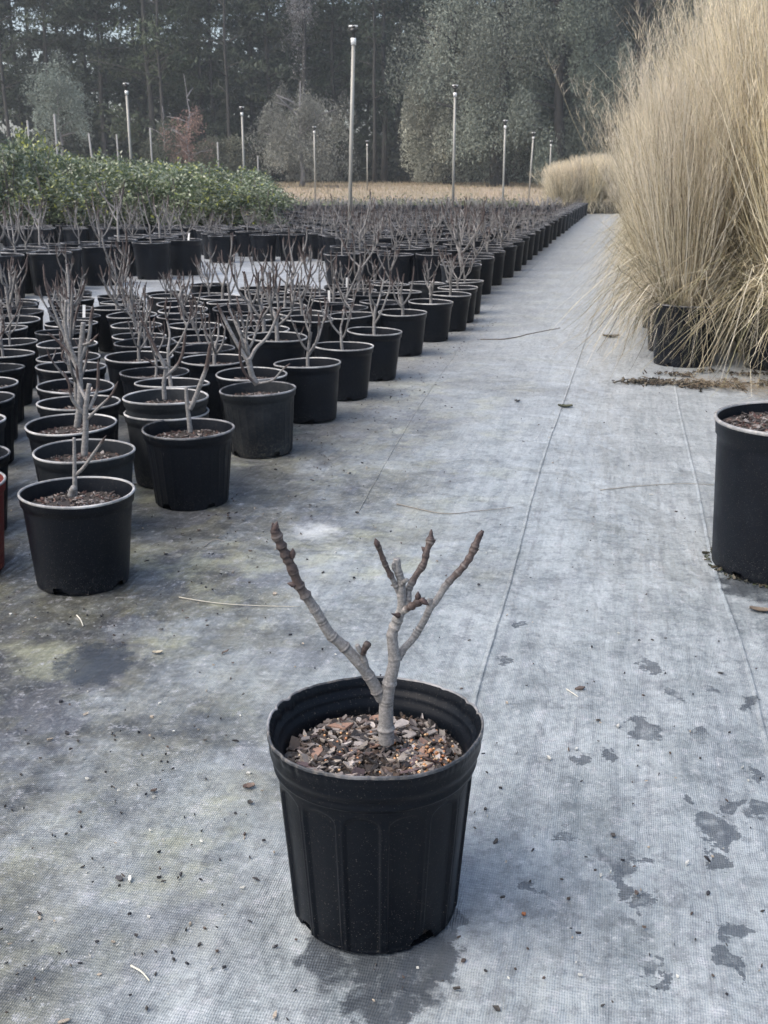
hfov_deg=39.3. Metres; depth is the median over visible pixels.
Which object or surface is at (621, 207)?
potted ornamental grass
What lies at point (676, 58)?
potted ornamental grass
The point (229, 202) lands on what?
potted evergreen shrub
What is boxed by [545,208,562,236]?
potted sapling
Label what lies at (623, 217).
potted ornamental grass
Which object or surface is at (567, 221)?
potted sapling
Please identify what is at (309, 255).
potted sapling
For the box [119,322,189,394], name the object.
potted sapling
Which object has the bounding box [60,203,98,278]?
potted sapling
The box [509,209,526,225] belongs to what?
potted sapling
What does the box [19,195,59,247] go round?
potted sapling
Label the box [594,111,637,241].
potted ornamental grass
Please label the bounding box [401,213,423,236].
potted sapling
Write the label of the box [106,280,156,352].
potted sapling
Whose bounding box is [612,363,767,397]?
straw litter
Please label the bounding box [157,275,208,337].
potted sapling
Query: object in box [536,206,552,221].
potted sapling
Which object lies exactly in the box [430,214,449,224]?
potted sapling
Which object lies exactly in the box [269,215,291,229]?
potted sapling
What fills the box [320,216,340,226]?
potted sapling
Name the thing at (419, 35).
pine tree
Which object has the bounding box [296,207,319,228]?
potted sapling
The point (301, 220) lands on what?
potted sapling
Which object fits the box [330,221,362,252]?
potted sapling
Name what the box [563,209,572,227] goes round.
potted sapling
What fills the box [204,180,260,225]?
potted evergreen shrub
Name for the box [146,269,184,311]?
potted sapling
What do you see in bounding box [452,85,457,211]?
irrigation riser
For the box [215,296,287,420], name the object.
potted sapling
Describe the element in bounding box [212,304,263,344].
potted sapling
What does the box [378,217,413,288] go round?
potted sapling
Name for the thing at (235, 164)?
ornamental tree
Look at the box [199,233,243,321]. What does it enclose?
potted sapling
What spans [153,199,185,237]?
potted sapling
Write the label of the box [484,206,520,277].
potted sapling
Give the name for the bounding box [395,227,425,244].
potted sapling
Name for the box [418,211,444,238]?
potted sapling
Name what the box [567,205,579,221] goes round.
potted sapling
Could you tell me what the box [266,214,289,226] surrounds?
potted sapling
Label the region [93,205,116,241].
potted sapling
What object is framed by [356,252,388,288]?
potted sapling
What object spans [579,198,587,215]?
potted sapling
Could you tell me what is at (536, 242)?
potted sapling
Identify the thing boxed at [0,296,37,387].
potted sapling
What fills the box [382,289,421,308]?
potted sapling
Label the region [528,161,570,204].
potted ornamental grass
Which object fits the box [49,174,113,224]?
potted evergreen shrub
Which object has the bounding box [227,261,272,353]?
potted sapling
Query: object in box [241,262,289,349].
potted sapling
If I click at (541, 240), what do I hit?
potted sapling
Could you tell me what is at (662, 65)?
potted ornamental grass
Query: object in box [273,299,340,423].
potted sapling
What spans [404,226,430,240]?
potted sapling
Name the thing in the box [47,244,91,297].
potted sapling
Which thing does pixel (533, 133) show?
irrigation riser
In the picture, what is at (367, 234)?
potted sapling
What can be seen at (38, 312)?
potted sapling
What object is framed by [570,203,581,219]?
potted sapling
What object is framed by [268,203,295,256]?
potted sapling
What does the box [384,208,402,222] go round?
potted sapling
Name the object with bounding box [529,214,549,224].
potted sapling
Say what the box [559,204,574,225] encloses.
potted sapling
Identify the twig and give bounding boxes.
[480,328,557,339]
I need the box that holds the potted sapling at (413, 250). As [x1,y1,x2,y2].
[392,220,425,281]
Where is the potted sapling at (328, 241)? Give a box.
[322,205,347,259]
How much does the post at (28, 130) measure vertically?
2.509 m
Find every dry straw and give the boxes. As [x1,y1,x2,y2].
[130,965,149,981]
[179,597,300,606]
[397,504,510,513]
[600,483,714,489]
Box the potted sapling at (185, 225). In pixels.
[175,214,197,230]
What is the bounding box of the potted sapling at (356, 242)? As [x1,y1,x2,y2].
[348,209,378,244]
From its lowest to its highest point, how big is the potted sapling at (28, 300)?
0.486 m
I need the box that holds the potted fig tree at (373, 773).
[267,521,483,953]
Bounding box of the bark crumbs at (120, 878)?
[0,286,764,1023]
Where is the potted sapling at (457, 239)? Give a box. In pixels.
[441,212,468,242]
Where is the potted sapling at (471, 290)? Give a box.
[438,249,477,322]
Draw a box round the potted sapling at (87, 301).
[48,296,94,306]
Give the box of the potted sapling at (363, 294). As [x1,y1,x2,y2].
[342,267,385,304]
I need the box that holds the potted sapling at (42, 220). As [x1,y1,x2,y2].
[29,205,52,225]
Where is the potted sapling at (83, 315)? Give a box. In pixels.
[50,266,100,352]
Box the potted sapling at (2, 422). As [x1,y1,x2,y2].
[0,414,5,445]
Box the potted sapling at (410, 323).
[378,267,426,356]
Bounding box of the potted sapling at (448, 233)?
[443,213,465,237]
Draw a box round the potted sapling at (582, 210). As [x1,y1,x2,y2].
[573,203,584,218]
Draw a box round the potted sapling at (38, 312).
[1,277,43,329]
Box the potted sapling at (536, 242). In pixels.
[516,203,540,255]
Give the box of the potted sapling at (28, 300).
[2,259,39,307]
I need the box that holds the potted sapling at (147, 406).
[122,328,208,487]
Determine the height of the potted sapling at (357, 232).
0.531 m
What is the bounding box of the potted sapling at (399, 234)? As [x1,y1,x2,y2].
[385,206,411,240]
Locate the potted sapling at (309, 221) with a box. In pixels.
[302,213,319,223]
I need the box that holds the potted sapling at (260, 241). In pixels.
[249,220,276,261]
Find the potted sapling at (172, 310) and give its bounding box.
[158,273,207,314]
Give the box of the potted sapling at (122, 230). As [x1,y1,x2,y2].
[119,203,141,234]
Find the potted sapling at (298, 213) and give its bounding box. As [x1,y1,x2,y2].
[290,205,307,218]
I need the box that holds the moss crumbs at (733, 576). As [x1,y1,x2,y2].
[702,547,767,587]
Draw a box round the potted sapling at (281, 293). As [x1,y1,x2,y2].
[248,262,289,304]
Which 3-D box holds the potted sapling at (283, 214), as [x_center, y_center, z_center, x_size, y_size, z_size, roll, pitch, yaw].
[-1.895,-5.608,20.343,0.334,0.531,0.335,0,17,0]
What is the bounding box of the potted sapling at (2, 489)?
[0,472,5,569]
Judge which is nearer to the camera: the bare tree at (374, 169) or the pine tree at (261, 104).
the bare tree at (374, 169)
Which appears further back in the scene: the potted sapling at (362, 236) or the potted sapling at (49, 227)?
the potted sapling at (49, 227)
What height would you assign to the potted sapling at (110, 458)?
0.492 m
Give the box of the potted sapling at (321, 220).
[312,211,334,227]
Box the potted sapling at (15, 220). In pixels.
[5,211,27,227]
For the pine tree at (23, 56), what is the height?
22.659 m
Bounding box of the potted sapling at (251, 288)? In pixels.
[239,245,272,298]
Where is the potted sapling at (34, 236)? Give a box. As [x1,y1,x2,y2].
[28,200,54,242]
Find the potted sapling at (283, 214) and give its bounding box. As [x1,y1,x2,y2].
[278,208,292,217]
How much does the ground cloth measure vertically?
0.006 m
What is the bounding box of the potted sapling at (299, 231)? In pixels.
[292,218,313,233]
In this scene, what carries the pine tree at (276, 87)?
on the field
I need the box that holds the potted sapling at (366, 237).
[365,210,390,238]
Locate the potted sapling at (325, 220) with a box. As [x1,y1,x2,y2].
[314,205,332,221]
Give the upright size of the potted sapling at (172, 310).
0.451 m
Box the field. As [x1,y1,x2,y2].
[275,181,547,204]
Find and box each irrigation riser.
[123,83,131,161]
[239,107,244,169]
[312,127,315,197]
[348,25,357,236]
[366,141,368,189]
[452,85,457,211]
[502,120,507,205]
[528,132,534,204]
[549,141,552,167]
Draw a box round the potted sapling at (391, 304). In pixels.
[359,299,400,326]
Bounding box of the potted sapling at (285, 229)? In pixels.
[282,216,305,230]
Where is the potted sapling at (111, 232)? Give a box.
[96,210,121,241]
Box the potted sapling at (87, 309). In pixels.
[47,305,91,320]
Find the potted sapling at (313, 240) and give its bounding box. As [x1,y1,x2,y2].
[308,201,331,258]
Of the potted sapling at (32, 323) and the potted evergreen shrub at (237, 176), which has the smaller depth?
the potted sapling at (32, 323)
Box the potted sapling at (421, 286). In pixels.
[409,256,445,297]
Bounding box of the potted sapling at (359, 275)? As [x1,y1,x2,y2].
[339,231,378,292]
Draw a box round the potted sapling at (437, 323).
[408,269,452,341]
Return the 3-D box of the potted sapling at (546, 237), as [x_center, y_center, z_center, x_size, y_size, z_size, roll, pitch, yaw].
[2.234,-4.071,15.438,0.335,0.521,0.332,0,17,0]
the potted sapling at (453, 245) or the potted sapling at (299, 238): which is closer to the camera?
the potted sapling at (453, 245)
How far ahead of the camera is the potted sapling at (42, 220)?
15.33 m
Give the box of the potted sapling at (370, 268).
[355,215,389,280]
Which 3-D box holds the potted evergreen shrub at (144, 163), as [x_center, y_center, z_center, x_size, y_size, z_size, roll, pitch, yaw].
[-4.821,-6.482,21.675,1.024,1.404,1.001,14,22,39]
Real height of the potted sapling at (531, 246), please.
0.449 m
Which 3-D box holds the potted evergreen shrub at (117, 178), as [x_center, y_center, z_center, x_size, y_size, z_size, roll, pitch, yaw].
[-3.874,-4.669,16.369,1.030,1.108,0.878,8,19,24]
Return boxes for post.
[26,120,30,151]
[53,114,57,155]
[88,133,91,156]
[116,134,118,159]
[149,128,152,164]
[217,142,218,166]
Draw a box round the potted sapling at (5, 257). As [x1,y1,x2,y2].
[0,209,24,299]
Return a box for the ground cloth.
[0,214,767,1023]
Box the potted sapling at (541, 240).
[524,212,545,250]
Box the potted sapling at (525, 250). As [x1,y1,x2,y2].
[503,213,529,264]
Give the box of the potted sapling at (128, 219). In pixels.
[119,212,141,225]
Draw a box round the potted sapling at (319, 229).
[312,198,337,230]
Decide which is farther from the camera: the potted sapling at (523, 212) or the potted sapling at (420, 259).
the potted sapling at (523, 212)
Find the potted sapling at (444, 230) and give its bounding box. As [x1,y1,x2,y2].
[442,203,466,232]
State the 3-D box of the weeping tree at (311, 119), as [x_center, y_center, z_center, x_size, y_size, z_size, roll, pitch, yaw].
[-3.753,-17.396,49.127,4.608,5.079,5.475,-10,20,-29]
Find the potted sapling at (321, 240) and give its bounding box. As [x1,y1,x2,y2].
[318,207,343,260]
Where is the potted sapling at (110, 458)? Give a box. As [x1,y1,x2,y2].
[32,359,135,482]
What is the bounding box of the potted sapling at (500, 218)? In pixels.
[485,199,507,232]
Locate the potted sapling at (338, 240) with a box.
[335,206,363,244]
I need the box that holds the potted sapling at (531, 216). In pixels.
[522,205,544,226]
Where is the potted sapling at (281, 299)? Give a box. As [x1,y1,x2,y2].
[254,246,298,304]
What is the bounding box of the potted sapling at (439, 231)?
[423,207,446,233]
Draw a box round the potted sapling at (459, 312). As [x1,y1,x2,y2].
[432,247,470,331]
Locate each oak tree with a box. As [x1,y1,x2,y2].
[378,0,610,185]
[397,0,499,184]
[475,0,638,183]
[554,0,723,159]
[652,0,763,64]
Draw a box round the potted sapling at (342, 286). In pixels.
[324,260,361,291]
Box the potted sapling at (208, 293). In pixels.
[190,253,227,300]
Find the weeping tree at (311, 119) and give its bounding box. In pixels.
[244,74,359,186]
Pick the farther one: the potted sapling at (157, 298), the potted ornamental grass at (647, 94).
the potted ornamental grass at (647, 94)
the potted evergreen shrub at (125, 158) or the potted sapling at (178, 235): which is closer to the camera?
the potted sapling at (178, 235)
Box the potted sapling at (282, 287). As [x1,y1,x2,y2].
[277,227,311,290]
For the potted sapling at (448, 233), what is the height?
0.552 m
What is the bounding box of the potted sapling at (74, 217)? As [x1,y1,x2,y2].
[62,199,86,227]
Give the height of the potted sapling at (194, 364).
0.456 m
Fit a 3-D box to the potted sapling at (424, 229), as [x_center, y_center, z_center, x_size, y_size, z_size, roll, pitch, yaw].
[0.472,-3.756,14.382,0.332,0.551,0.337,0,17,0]
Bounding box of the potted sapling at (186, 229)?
[183,220,207,237]
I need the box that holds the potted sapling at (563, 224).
[550,207,566,233]
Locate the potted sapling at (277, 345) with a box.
[247,272,307,367]
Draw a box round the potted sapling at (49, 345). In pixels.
[36,280,97,355]
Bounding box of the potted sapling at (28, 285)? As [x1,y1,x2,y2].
[0,194,38,293]
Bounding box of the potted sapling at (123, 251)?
[100,228,146,307]
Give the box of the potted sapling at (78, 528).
[17,436,134,595]
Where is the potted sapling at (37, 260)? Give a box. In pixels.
[26,230,72,295]
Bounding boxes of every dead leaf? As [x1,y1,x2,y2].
[243,782,254,787]
[558,404,572,406]
[749,606,767,611]
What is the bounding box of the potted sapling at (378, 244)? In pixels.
[361,211,391,249]
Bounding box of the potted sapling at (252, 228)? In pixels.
[249,211,271,230]
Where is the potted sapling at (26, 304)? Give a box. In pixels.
[0,255,37,308]
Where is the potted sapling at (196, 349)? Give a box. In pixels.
[174,343,234,366]
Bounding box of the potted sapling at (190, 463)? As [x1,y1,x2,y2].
[141,342,234,510]
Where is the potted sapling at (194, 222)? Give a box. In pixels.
[183,209,206,226]
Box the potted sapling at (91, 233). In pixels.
[87,205,110,240]
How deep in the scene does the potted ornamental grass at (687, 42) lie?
8.45 m
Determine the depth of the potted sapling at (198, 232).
13.92 m
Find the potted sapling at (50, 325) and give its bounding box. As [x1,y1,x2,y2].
[44,285,97,352]
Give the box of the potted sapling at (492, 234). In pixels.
[479,207,505,241]
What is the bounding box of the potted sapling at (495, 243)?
[481,218,512,246]
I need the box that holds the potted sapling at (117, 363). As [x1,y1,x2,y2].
[104,304,173,414]
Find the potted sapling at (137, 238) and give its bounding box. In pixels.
[108,193,144,240]
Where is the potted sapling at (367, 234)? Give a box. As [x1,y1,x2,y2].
[351,207,373,236]
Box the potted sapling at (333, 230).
[323,222,344,232]
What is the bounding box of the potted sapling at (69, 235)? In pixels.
[62,215,87,241]
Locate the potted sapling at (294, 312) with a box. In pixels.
[279,264,323,325]
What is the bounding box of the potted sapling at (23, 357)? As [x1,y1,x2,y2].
[0,303,34,405]
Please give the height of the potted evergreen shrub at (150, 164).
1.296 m
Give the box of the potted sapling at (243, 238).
[235,205,260,256]
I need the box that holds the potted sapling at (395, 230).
[386,198,410,231]
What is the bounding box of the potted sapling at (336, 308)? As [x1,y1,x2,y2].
[322,253,367,340]
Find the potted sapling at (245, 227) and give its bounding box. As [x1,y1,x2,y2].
[237,205,259,229]
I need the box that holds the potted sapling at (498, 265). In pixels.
[470,221,505,285]
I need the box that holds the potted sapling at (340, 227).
[330,212,352,228]
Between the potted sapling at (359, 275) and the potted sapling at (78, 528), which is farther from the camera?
the potted sapling at (359, 275)
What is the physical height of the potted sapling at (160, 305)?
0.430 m
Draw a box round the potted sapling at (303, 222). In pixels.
[295,212,315,227]
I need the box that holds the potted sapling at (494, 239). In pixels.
[492,214,521,241]
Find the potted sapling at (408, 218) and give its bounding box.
[397,207,420,228]
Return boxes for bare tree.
[0,13,25,144]
[139,0,179,145]
[201,0,249,173]
[279,0,325,182]
[360,0,397,183]
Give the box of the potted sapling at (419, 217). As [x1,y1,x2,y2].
[409,207,427,222]
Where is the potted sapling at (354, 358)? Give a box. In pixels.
[313,296,373,400]
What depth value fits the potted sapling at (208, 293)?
7.18 m
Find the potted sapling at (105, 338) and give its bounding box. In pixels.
[91,257,141,351]
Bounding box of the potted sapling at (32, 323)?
[0,257,40,357]
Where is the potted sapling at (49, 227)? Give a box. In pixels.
[31,220,56,242]
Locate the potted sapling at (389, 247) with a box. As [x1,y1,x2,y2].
[380,221,412,252]
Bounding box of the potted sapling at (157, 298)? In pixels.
[149,270,191,321]
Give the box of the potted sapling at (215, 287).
[189,253,229,293]
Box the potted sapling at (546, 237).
[529,211,550,247]
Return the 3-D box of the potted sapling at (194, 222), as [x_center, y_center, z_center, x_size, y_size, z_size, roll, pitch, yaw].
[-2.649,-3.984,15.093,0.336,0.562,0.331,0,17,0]
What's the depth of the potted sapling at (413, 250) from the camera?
10.37 m
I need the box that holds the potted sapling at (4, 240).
[1,220,25,246]
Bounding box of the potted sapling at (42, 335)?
[34,271,87,342]
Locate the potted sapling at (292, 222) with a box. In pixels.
[285,215,301,227]
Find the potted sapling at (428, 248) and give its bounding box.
[414,205,446,252]
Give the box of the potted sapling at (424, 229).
[407,210,430,233]
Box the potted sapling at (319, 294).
[301,260,341,309]
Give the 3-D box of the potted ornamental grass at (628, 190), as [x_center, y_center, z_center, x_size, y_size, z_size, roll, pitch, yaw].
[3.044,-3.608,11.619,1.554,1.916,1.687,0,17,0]
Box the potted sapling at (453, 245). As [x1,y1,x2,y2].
[443,197,484,252]
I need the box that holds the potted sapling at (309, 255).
[287,241,325,296]
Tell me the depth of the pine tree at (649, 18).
60.87 m
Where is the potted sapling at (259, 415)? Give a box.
[217,303,295,458]
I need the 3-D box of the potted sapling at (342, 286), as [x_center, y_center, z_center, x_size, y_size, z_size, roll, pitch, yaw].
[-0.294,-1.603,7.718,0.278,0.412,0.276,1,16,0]
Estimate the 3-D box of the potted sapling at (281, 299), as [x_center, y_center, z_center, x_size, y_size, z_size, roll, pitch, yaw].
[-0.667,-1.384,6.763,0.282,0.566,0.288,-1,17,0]
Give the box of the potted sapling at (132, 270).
[95,180,137,276]
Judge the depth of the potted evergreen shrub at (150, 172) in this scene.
16.82 m
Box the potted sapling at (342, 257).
[324,219,360,284]
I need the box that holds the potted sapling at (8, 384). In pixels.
[0,377,18,439]
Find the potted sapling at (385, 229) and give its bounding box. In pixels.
[376,204,397,230]
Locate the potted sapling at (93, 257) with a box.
[78,193,120,285]
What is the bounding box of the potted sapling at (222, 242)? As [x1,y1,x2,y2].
[208,227,235,262]
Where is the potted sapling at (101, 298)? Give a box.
[97,245,138,305]
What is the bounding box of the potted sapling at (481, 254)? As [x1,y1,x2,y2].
[458,210,493,256]
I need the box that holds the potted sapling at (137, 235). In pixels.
[114,219,148,236]
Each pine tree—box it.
[0,0,52,150]
[0,0,54,132]
[0,0,56,130]
[0,0,120,161]
[0,1,38,142]
[2,0,116,159]
[3,5,131,150]
[35,0,145,161]
[51,2,124,145]
[56,0,156,161]
[70,0,231,160]
[92,0,184,154]
[99,0,210,152]
[103,0,150,151]
[147,0,261,155]
[150,0,245,155]
[156,0,231,150]
[164,0,265,167]
[200,0,291,170]
[212,0,296,155]
[213,0,339,182]
[218,0,288,134]
[245,5,332,162]
[248,0,346,158]
[260,0,348,179]
[279,0,394,182]
[280,0,401,180]
[291,0,396,151]
[325,5,406,181]
[331,0,444,182]
[348,1,421,159]
[358,0,430,174]
[378,0,442,153]
[399,0,520,179]
[405,0,505,182]
[427,8,514,170]
[464,0,553,182]
[482,4,551,162]
[519,0,633,162]
[588,0,674,146]
[604,3,661,157]
[628,0,700,50]
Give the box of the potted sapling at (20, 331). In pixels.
[0,288,27,338]
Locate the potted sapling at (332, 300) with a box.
[311,248,352,310]
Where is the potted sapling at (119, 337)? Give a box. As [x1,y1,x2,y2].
[112,285,166,351]
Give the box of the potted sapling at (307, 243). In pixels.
[301,205,327,255]
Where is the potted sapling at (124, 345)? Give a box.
[113,297,176,365]
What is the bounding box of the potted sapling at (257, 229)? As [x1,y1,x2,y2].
[255,220,279,230]
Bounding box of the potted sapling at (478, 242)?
[462,212,490,246]
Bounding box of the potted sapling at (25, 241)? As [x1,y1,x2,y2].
[3,199,45,249]
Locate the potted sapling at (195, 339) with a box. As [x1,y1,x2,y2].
[171,296,226,362]
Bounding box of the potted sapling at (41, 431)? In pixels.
[24,300,116,481]
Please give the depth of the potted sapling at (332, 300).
6.71 m
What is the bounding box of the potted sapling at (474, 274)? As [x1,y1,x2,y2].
[440,205,484,285]
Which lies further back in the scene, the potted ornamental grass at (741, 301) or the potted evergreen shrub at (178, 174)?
the potted evergreen shrub at (178, 174)
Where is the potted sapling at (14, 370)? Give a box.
[0,318,24,421]
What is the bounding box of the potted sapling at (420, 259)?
[415,222,451,281]
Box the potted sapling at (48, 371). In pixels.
[35,263,106,383]
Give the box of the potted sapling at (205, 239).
[200,217,227,258]
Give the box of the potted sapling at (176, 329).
[169,285,221,365]
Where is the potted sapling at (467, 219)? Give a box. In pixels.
[457,201,481,235]
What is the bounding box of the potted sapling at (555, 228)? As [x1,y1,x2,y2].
[542,215,558,239]
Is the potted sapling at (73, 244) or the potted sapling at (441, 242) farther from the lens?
the potted sapling at (441, 242)
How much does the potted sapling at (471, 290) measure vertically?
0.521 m
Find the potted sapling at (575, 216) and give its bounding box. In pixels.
[567,203,577,223]
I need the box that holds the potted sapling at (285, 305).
[263,251,306,322]
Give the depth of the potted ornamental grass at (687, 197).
5.57 m
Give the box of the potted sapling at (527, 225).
[516,211,539,229]
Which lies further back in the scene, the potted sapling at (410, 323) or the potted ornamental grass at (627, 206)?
the potted ornamental grass at (627, 206)
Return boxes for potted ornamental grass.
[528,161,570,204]
[529,159,595,201]
[530,158,576,205]
[533,0,767,384]
[533,160,599,212]
[541,159,574,192]
[546,35,766,371]
[551,10,739,345]
[552,152,607,213]
[554,66,728,333]
[555,0,767,381]
[557,0,767,370]
[563,42,728,306]
[569,91,698,325]
[569,150,617,213]
[570,93,656,297]
[573,34,714,315]
[576,152,617,210]
[578,70,687,274]
[580,157,626,213]
[583,108,641,265]
[583,152,619,213]
[585,84,646,251]
[587,0,765,327]
[587,7,729,256]
[588,0,766,344]
[589,0,767,287]
[590,103,641,288]
[590,112,646,290]
[591,139,629,244]
[592,123,645,277]
[593,123,642,258]
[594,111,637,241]
[598,114,636,268]
[600,92,650,267]
[602,120,626,250]
[605,0,751,268]
[606,52,692,262]
[606,156,629,258]
[607,119,631,237]
[608,0,740,284]
[608,170,625,213]
[612,0,765,283]
[617,0,761,315]
[617,0,765,343]
[687,4,767,369]
[702,3,765,75]
[710,3,767,348]
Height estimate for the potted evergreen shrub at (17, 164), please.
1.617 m
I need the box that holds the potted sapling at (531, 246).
[510,222,535,259]
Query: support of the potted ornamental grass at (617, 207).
on the ground cloth
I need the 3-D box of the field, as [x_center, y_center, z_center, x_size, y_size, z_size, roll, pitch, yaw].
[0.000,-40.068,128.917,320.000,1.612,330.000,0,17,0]
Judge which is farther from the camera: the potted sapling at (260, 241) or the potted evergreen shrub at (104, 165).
the potted evergreen shrub at (104, 165)
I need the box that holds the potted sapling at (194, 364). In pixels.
[181,307,246,419]
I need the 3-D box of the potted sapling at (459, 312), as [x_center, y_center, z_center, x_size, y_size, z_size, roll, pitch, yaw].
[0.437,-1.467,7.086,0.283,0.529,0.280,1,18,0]
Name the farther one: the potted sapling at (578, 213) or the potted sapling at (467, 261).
the potted sapling at (578, 213)
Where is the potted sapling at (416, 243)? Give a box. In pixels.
[400,207,429,246]
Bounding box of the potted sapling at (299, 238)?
[278,222,304,260]
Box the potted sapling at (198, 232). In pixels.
[196,211,218,254]
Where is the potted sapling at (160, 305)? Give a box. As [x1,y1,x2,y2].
[156,271,203,309]
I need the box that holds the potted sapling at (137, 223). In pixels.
[123,210,147,232]
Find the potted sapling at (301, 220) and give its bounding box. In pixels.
[292,212,312,221]
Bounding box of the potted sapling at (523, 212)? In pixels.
[510,205,534,232]
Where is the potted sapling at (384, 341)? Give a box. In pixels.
[347,269,401,381]
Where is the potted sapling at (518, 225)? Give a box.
[504,212,524,228]
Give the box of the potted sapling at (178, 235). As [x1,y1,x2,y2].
[151,213,182,238]
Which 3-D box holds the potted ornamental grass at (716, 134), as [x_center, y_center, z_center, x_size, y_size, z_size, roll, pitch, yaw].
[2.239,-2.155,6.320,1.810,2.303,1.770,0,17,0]
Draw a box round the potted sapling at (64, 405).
[36,348,120,439]
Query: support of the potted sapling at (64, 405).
on the ground cloth
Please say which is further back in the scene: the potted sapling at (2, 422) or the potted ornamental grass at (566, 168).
the potted ornamental grass at (566, 168)
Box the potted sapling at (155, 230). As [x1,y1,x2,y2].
[152,213,175,232]
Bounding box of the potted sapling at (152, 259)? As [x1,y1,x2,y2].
[131,193,170,279]
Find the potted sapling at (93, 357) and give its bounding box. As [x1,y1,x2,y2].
[36,287,100,364]
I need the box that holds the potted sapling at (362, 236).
[349,220,373,241]
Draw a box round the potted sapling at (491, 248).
[470,204,503,250]
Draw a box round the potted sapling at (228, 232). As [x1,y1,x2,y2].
[203,213,229,234]
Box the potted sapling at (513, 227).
[500,208,527,236]
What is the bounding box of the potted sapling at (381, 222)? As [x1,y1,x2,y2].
[371,213,394,230]
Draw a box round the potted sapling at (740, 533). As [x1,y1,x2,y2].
[712,401,767,585]
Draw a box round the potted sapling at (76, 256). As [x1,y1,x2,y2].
[38,227,81,288]
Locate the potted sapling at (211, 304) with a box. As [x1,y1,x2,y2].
[207,249,252,321]
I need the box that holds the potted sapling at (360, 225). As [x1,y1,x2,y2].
[330,189,376,252]
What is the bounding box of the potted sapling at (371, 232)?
[368,219,389,233]
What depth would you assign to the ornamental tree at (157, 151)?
49.79 m
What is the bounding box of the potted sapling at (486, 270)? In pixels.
[457,224,494,294]
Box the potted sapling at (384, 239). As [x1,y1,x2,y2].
[367,204,395,244]
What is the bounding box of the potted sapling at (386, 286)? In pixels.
[372,246,409,291]
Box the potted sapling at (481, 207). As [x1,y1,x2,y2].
[465,197,491,239]
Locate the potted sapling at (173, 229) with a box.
[160,201,184,231]
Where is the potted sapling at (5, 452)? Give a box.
[0,445,10,530]
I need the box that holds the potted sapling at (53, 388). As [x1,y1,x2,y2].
[36,331,114,399]
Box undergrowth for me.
[1,116,624,183]
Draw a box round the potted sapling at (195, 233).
[193,212,217,237]
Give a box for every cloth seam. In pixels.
[358,250,549,510]
[471,240,616,704]
[671,367,767,759]
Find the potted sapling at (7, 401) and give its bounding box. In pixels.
[0,331,14,463]
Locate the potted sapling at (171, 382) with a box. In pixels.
[134,297,209,393]
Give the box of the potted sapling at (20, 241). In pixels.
[5,217,28,246]
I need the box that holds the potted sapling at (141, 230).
[124,203,148,234]
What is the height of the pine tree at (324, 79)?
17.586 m
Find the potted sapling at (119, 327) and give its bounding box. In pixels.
[98,272,161,334]
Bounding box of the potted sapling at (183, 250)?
[165,206,201,275]
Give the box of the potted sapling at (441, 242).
[422,204,450,245]
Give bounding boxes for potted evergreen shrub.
[0,130,42,245]
[0,138,69,224]
[0,170,26,242]
[1,148,60,238]
[4,139,46,238]
[9,170,94,243]
[11,123,65,168]
[40,148,56,160]
[42,149,87,224]
[43,151,101,224]
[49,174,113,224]
[52,175,132,240]
[54,148,87,171]
[72,147,120,173]
[79,155,135,226]
[84,156,126,222]
[99,160,168,226]
[100,150,143,171]
[101,172,155,224]
[109,155,134,165]
[124,156,177,233]
[134,154,155,172]
[137,158,163,168]
[137,161,172,174]
[140,163,223,225]
[144,161,197,224]
[157,157,195,202]
[163,165,205,188]
[173,187,232,225]
[178,178,222,223]
[182,159,234,186]
[187,161,212,175]
[188,162,217,181]
[195,180,260,226]
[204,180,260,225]
[206,176,248,203]
[223,167,255,188]
[225,170,283,224]
[226,183,298,226]
[231,166,266,183]
[234,166,273,184]
[252,169,267,179]
[255,178,288,212]
[255,188,296,217]
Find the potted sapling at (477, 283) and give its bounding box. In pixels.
[446,252,483,313]
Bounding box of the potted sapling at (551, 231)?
[534,210,554,243]
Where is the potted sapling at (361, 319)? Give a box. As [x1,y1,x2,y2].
[329,275,372,340]
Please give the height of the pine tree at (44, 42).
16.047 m
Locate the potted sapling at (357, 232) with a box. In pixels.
[343,219,369,234]
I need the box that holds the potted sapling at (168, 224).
[156,211,179,231]
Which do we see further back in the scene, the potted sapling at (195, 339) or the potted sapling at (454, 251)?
the potted sapling at (454, 251)
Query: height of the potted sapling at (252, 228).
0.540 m
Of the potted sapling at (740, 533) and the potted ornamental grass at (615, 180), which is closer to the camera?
the potted sapling at (740, 533)
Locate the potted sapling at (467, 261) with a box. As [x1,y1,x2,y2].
[441,200,484,263]
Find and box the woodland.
[0,0,622,166]
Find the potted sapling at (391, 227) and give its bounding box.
[379,207,405,234]
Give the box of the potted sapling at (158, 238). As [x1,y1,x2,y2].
[142,186,177,240]
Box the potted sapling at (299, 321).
[280,284,333,357]
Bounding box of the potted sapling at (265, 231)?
[260,221,284,233]
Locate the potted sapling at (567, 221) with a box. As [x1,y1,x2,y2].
[555,206,569,230]
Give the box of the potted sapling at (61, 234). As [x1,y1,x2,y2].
[55,205,79,243]
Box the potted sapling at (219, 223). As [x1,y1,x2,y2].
[208,213,231,227]
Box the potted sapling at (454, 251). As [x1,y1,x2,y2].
[434,232,467,258]
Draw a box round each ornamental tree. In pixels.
[19,49,95,155]
[138,107,183,165]
[157,77,214,165]
[192,132,251,174]
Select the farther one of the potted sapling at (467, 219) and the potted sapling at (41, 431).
the potted sapling at (467, 219)
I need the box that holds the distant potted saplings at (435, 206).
[274,194,565,212]
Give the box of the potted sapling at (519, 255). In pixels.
[494,225,524,270]
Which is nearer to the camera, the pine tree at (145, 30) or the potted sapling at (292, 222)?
the potted sapling at (292, 222)
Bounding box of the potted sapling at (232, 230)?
[219,208,243,252]

